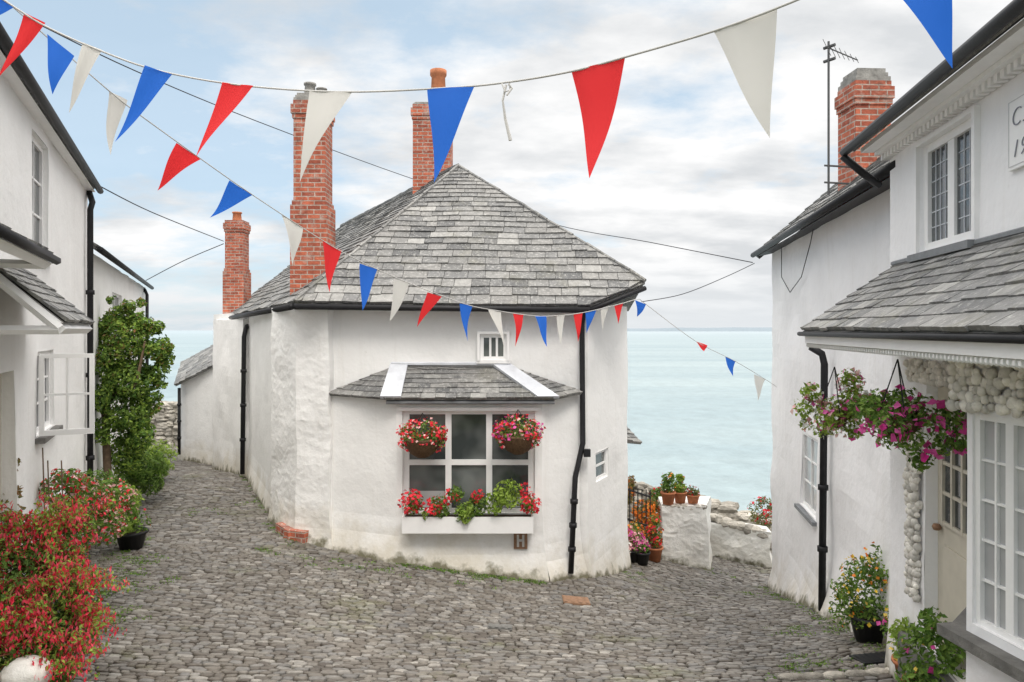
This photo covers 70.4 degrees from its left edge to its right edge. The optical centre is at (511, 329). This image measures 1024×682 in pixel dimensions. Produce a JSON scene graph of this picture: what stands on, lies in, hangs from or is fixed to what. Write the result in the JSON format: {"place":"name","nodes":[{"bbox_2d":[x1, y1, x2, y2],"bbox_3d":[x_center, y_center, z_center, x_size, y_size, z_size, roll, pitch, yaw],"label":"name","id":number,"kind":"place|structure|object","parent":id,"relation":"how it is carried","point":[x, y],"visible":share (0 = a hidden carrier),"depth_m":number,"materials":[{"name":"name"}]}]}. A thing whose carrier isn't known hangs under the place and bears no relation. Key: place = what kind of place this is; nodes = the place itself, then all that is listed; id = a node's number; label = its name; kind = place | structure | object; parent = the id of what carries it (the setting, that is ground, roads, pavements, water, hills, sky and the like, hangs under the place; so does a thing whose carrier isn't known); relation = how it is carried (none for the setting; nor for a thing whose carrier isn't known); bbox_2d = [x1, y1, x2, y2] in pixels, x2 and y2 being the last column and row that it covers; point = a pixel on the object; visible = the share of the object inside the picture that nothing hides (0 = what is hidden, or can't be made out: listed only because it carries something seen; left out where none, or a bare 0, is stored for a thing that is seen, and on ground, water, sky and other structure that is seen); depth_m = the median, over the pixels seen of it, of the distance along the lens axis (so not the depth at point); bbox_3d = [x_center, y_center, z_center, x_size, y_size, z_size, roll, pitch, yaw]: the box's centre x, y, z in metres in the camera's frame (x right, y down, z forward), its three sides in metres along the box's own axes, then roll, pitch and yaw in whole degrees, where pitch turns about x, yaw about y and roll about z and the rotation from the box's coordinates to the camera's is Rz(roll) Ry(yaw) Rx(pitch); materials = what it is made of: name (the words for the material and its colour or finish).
{"place":"outdoors","nodes":[
{"label":"outdoors","id":0,"kind":"place"},
{"bbox_2d":[19,444,896,681],"bbox_3d":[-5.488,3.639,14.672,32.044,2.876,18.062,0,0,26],"label":"cobbled street","id":1,"kind":"structure","parent":0,"point":[668,621],"depth_m":7.39,"materials":[{"name":"grey stone"}]},
{"bbox_2d":[0,655,52,681],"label":"white boulder","id":2,"kind":"object","parent":1,"relation":"on","point":[22,669],"visible":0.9,"depth_m":4.53,"materials":[{"name":"white stone"}]},
{"bbox_2d":[0,448,62,602],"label":"railing","id":3,"kind":"object","parent":1,"relation":"on","point":[18,494],"visible":0.23,"depth_m":6.39,"materials":[{"name":"brown metal"}]},
{"bbox_2d":[0,22,103,671],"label":"terraced house","id":4,"kind":"structure","parent":1,"relation":"on","point":[49,183],"depth_m":6.51,"materials":[{"name":"white paint"}]},
{"bbox_2d":[0,374,1,616],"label":"door","id":5,"kind":"structure","parent":4,"relation":"in","point":[0,374],"depth_m":5.68,"materials":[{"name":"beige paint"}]},
{"bbox_2d":[31,136,52,263],"bbox_3d":[-4.422,-1.226,6.769,0.170,1.132,0.942,0,0,-24],"label":"window","id":6,"kind":"structure","parent":4,"relation":"in","point":[37,173],"depth_m":7.01,"materials":[{"name":"white paint"}]},
{"bbox_2d":[35,350,94,443],"bbox_3d":[-4.378,0.614,7.148,0.560,0.852,1.051,0,0,-24],"label":"window","id":7,"kind":"structure","parent":4,"relation":"in","point":[43,379],"depth_m":6.75,"materials":[{"name":"white paint"}]},
{"bbox_2d":[101,186,222,240],"bbox_3d":[-6.388,-2.043,13.578,0.279,0.165,7.505,0,0,-10],"label":"overhead cable","id":8,"kind":"object","parent":4,"relation":"attached to","point":[157,214],"visible":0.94,"depth_m":13.05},
{"bbox_2d":[0,0,952,181],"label":"bunting","id":9,"kind":"object","parent":4,"relation":"hanging from","point":[747,45],"visible":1,"depth_m":3.33},
{"bbox_2d":[501,83,512,140],"bbox_3d":[-0.024,-0.995,3.302,0.051,0.264,0.032,0,0,-23],"label":"ribbon","id":10,"kind":"object","parent":9,"relation":"attached to","point":[504,114],"visible":1,"depth_m":3.30,"materials":[{"name":"white fabric"}]},
{"bbox_2d":[0,492,131,681],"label":"fuchsia bush","id":11,"kind":"object","parent":1,"relation":"on","point":[33,621],"visible":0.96,"depth_m":4.94,"materials":[{"name":"red plant"}]},
{"bbox_2d":[38,468,140,546],"bbox_3d":[-4.064,1.685,7.097,0.691,0.798,1.011,0,0,0],"label":"flowering bush","id":12,"kind":"object","parent":1,"relation":"on","point":[77,485],"visible":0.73,"depth_m":6.95,"materials":[{"name":"green plant"}]},
{"bbox_2d":[74,468,117,518],"bbox_3d":[-5.227,2.052,8.976,0.700,0.692,0.596,0,0,-19],"label":"garden plant","id":13,"kind":"object","parent":1,"relation":"on","point":[103,474],"visible":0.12,"depth_m":8.96,"materials":[{"name":"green plant"}]},
{"bbox_2d":[93,242,153,487],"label":"terraced house","id":14,"kind":"structure","parent":1,"relation":"on","point":[109,280],"depth_m":11.88,"materials":[{"name":"white paint"}]},
{"bbox_2d":[112,293,119,330],"bbox_3d":[-7.341,-0.228,13.369,0.045,0.891,1.509,0,0,-23],"label":"window","id":15,"kind":"structure","parent":14,"relation":"in","point":[116,301],"depth_m":13.65,"materials":[{"name":"white paint"}]},
{"bbox_2d":[146,243,223,280],"bbox_3d":[-8.253,-1.683,18.203,3.117,0.789,0.024,0,0,31],"label":"overhead cable","id":16,"kind":"object","parent":14,"relation":"attached to","point":[184,260],"visible":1,"depth_m":18.18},
{"bbox_2d":[117,508,151,550],"bbox_3d":[-4.952,2.556,9.400,0.484,0.531,0.482,0,0,0],"label":"potted plant","id":17,"kind":"object","parent":1,"relation":"on","point":[133,539],"visible":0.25,"depth_m":9.30,"materials":[{"name":"black plant"}]},
{"bbox_2d":[108,483,144,535],"bbox_3d":[-5.040,2.285,9.188,0.700,0.639,0.656,0,0,0],"label":"garden plant","id":18,"kind":"object","parent":17,"relation":"in","point":[130,527],"visible":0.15,"depth_m":9.18,"materials":[{"name":"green plant"}]},
{"bbox_2d":[95,295,175,486],"bbox_3d":[-5.896,1.162,11.185,1.243,3.396,0.895,0,0,-37],"label":"climbing shrub","id":19,"kind":"object","parent":1,"relation":"on","point":[129,325],"visible":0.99,"depth_m":11.04,"materials":[{"name":"green plant"}]},
{"bbox_2d":[113,449,171,496],"bbox_3d":[-6.214,2.393,12.196,0.890,0.821,0.810,0,0,0],"label":"garden plant","id":20,"kind":"object","parent":1,"relation":"on","point":[143,478],"visible":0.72,"depth_m":12.05,"materials":[{"name":"green plant"}]},
{"bbox_2d":[144,439,178,476],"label":"garden plant","id":21,"kind":"object","parent":1,"relation":"on","point":[162,447],"visible":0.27,"depth_m":13.94,"materials":[{"name":"green plant"}]},
{"bbox_2d":[150,401,177,444],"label":"stone wall","id":22,"kind":"structure","parent":1,"relation":"on","point":[164,420],"depth_m":24.14,"materials":[{"name":"grey stone"}]},
{"bbox_2d":[174,345,212,464],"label":"outbuilding","id":23,"kind":"structure","parent":1,"relation":"on","point":[193,379],"depth_m":19.16,"materials":[{"name":"paint"}]},
{"bbox_2d":[211,68,646,581],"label":"corner cottage","id":24,"kind":"structure","parent":1,"relation":"on","point":[321,393],"depth_m":10.10,"materials":[{"name":"paint"}]},
{"bbox_2d":[43,26,752,262],"bbox_3d":[-2.067,-2.451,13.352,10.307,2.630,7.054,0,0,-25],"label":"overhead cable","id":25,"kind":"object","parent":24,"relation":"attached to","point":[372,164],"visible":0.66,"depth_m":12.97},
{"bbox_2d":[396,413,447,457],"bbox_3d":[-1.172,1.363,9.395,0.690,0.577,0.610,0,0,0],"label":"hanging basket","id":26,"kind":"object","parent":24,"relation":"hanging from","point":[424,444],"visible":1,"depth_m":9.27,"materials":[{"name":"wicker"}]},
{"bbox_2d":[397,478,540,533],"bbox_3d":[-0.553,2.285,9.450,1.892,0.710,0.442,0,0,0],"label":"window box","id":27,"kind":"object","parent":24,"relation":"attached to","point":[469,519],"visible":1,"depth_m":9.40,"materials":[{"name":"white paint"}]},
{"bbox_2d":[399,407,538,511],"bbox_3d":[-0.573,1.735,9.692,1.860,1.412,0.145,0,0,0],"label":"bay window","id":28,"kind":"structure","parent":24,"relation":"in","point":[470,459],"depth_m":9.74,"materials":[{"name":"white paint"}]},
{"bbox_2d":[477,331,509,363],"bbox_3d":[-0.254,0.241,10.051,0.463,0.441,0.185,0,0,2],"label":"window","id":29,"kind":"structure","parent":24,"relation":"in","point":[490,348],"depth_m":10.02,"materials":[{"name":"white paint"}]},
{"bbox_2d":[491,410,545,454],"bbox_3d":[0.089,1.319,9.408,0.718,0.577,0.616,0,0,0],"label":"hanging basket","id":30,"kind":"object","parent":24,"relation":"hanging from","point":[515,441],"visible":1,"depth_m":9.27,"materials":[{"name":"wicker"}]},
{"bbox_2d":[595,449,606,480],"bbox_3d":[1.264,1.960,10.571,0.045,0.446,0.572,0,0,27],"label":"window","id":31,"kind":"structure","parent":24,"relation":"in","point":[600,456],"depth_m":10.65,"materials":[{"name":"white paint"}]},
{"bbox_2d":[95,475,884,681],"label":"moss and weeds","id":32,"kind":"object","parent":1,"relation":"on","point":[500,578],"visible":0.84,"depth_m":8.66,"materials":[{"name":"green plant"}]},
{"bbox_2d":[488,623,511,630],"bbox_3d":[-0.119,2.971,7.250,0.240,0.078,0.180,0,0,0],"label":"access cover","id":33,"kind":"object","parent":1,"relation":"on","point":[499,627],"visible":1,"depth_m":7.20,"materials":[{"name":"stone"}]},
{"bbox_2d":[562,595,590,605],"bbox_3d":[0.772,3.263,8.750,0.320,0.088,0.320,0,0,0],"label":"access cover","id":34,"kind":"object","parent":1,"relation":"on","point":[577,600],"visible":1,"depth_m":8.70,"materials":[{"name":"metal"}]},
{"bbox_2d":[627,475,635,504],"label":"terrace plant","id":35,"kind":"object","parent":1,"relation":"on","point":[631,484],"visible":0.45,"depth_m":13.92,"materials":[{"name":"green plant"}]},
{"bbox_2d":[628,520,645,545],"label":"potted plant","id":36,"kind":"object","parent":1,"relation":"on","point":[637,525],"visible":0.34,"depth_m":12.33,"materials":[{"name":"yellow plant"}]},
{"bbox_2d":[628,526,648,562],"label":"potted plant","id":37,"kind":"object","parent":1,"relation":"on","point":[635,540],"visible":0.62,"depth_m":11.89,"materials":[{"name":"pink plant"}]},
{"bbox_2d":[627,487,650,543],"bbox_3d":[2.142,3.332,12.750,0.617,1.137,0.030,0,0,30],"label":"railing","id":38,"kind":"object","parent":1,"relation":"on","point":[642,495],"visible":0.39,"depth_m":12.67,"materials":[{"name":"black metal"}]},
{"bbox_2d":[635,541,650,564],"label":"potted plant","id":39,"kind":"object","parent":1,"relation":"on","point":[643,558],"visible":0.88,"depth_m":11.82,"materials":[{"name":"black plant"}]},
{"bbox_2d":[631,497,661,535],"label":"terrace plant","id":40,"kind":"object","parent":1,"relation":"on","point":[655,507],"visible":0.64,"depth_m":13.19,"materials":[{"name":"orange plant"}]},
{"bbox_2d":[627,481,673,541],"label":"stone wall","id":41,"kind":"structure","parent":1,"relation":"on","point":[644,486],"depth_m":15.40,"materials":[{"name":"grey stone"}]},
{"bbox_2d":[645,515,663,562],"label":"potted plant","id":42,"kind":"object","parent":1,"relation":"on","point":[656,548],"visible":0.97,"depth_m":12.32,"materials":[{"name":"red plant"}]},
{"bbox_2d":[651,486,661,500],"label":"terrace plant","id":43,"kind":"object","parent":1,"relation":"on","point":[659,489],"visible":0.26,"depth_m":14.19,"materials":[{"name":"green plant"}]},
{"bbox_2d":[656,496,712,570],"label":"garden wall","id":44,"kind":"structure","parent":1,"relation":"on","point":[686,532],"depth_m":12.89,"materials":[{"name":"white paint"}]},
{"bbox_2d":[660,472,675,504],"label":"potted plant","id":45,"kind":"object","parent":44,"relation":"on","point":[668,495],"visible":1,"depth_m":12.94,"materials":[{"name":"green plant"}]},
{"bbox_2d":[673,473,686,503],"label":"potted plant","id":46,"kind":"object","parent":44,"relation":"on","point":[680,494],"visible":0.97,"depth_m":13.04,"materials":[{"name":"green plant"}]},
{"bbox_2d":[686,485,699,503],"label":"potted plant","id":47,"kind":"object","parent":44,"relation":"on","point":[692,495],"visible":0.98,"depth_m":13.03,"materials":[{"name":"orange plant"}]},
{"bbox_2d":[700,495,772,546],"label":"stone wall","id":48,"kind":"structure","parent":1,"relation":"on","point":[728,509],"depth_m":16.45,"materials":[{"name":"grey stone"}]},
{"bbox_2d":[711,513,771,568],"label":"stone wall","id":49,"kind":"structure","parent":1,"relation":"on","point":[739,541],"depth_m":14.38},
{"bbox_2d":[746,496,772,529],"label":"terrace plant","id":50,"kind":"object","parent":49,"relation":"on","point":[762,515],"visible":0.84,"depth_m":15.11,"materials":[{"name":"green plant"}]},
{"bbox_2d":[750,40,895,644],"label":"terraced house","id":51,"kind":"structure","parent":1,"relation":"on","point":[831,498],"depth_m":8.51,"materials":[{"name":"white painted render"},{"name":"slate"},{"name":"black iron"}]},
{"bbox_2d":[14,8,774,398],"bbox_3d":[0.265,-0.382,8.422,1.232,3.029,10.505,0,0,44],"label":"bunting","id":52,"kind":"object","parent":51,"relation":"hanging from","point":[180,158],"visible":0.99,"depth_m":6.78},
{"bbox_2d":[643,263,754,301],"bbox_3d":[2.968,-0.760,11.240,2.935,0.730,0.038,0,0,-40],"label":"overhead cable","id":53,"kind":"object","parent":51,"relation":"attached to","point":[700,287],"visible":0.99,"depth_m":11.15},
{"bbox_2d":[794,432,816,525],"bbox_3d":[3.923,1.916,9.569,0.170,1.085,1.021,0,0,10],"label":"window","id":54,"kind":"structure","parent":51,"relation":"in","point":[809,444],"depth_m":9.73,"materials":[{"name":"white paint"}]},
{"bbox_2d":[777,667,889,680],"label":"kerb","id":55,"kind":"structure","parent":1,"relation":"on","point":[831,675],"depth_m":5.53,"materials":[{"name":"white stone"}]},
{"bbox_2d":[828,542,889,643],"bbox_3d":[3.282,2.381,6.600,0.795,0.890,0.606,0,0,-27],"label":"potted plant","id":56,"kind":"object","parent":1,"relation":"on","point":[863,618],"visible":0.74,"depth_m":6.54,"materials":[{"name":"green plant"}]},
{"bbox_2d":[849,651,885,665],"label":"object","id":57,"kind":"object","parent":1,"relation":"on","point":[876,658],"visible":0.71,"depth_m":5.88,"materials":[{"name":"grey stone"}]},
{"bbox_2d":[876,610,887,638],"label":"potted plant","id":58,"kind":"object","parent":1,"relation":"on","point":[884,619],"visible":0.09,"depth_m":5.92,"materials":[{"name":"green plant"}]},
{"bbox_2d":[887,617,910,675],"bbox_3d":[2.867,2.305,5.208,0.360,0.488,0.341,0,0,0],"label":"potted plant","id":59,"kind":"object","parent":1,"relation":"on","point":[894,632],"visible":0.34,"depth_m":5.21,"materials":[{"name":"green plant"}]},
{"bbox_2d":[797,0,1023,681],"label":"terraced house","id":60,"kind":"structure","parent":1,"relation":"on","point":[936,309],"depth_m":3.97,"materials":[{"name":"white paint"}]},
{"bbox_2d":[790,367,876,440],"bbox_3d":[2.413,0.558,5.417,0.583,0.557,0.460,0,0,0],"label":"hanging basket","id":61,"kind":"object","parent":60,"relation":"hanging from","point":[836,417],"visible":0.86,"depth_m":5.43,"materials":[{"name":"wicker"}]},
{"bbox_2d":[847,359,967,472],"bbox_3d":[2.158,0.481,4.029,0.662,0.634,0.430,0,0,45],"label":"hanging basket","id":62,"kind":"object","parent":60,"relation":"hanging from","point":[893,419],"visible":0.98,"depth_m":4.00,"materials":[{"name":"wicker"}]},
{"bbox_2d":[907,118,975,262],"bbox_3d":[2.768,-0.874,4.598,0.170,0.807,0.931,0,0,10],"label":"leaded window","id":63,"kind":"structure","parent":60,"relation":"in","point":[956,239],"depth_m":4.61,"materials":[{"name":"white paint"}]},
{"bbox_2d":[932,386,967,668],"bbox_3d":[2.822,1.240,4.578,0.116,1.760,0.690,0,0,10],"label":"door","id":64,"kind":"structure","parent":60,"relation":"in","point":[951,526],"depth_m":4.66,"materials":[{"name":"beige paint"}]},
{"bbox_2d":[975,413,1023,650],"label":"bay window","id":65,"kind":"structure","parent":60,"relation":"in","point":[999,441],"depth_m":3.54,"materials":[{"name":"white paint"}]},
{"bbox_2d":[892,605,965,681],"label":"potted plant","id":66,"kind":"object","parent":1,"relation":"on","point":[918,672],"visible":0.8,"depth_m":4.56,"materials":[{"name":"green plant"}]},
{"bbox_2d":[149,330,772,514],"bbox_3d":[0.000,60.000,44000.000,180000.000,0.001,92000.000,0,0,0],"label":"sea","id":67,"kind":"structure","parent":0,"point":[699,418],"depth_m":568.20,"materials":[{"name":"liquid"}]},
{"bbox_2d":[0,0,1023,329],"label":"sky","id":68,"kind":"structure","parent":0,"point":[685,161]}
]}

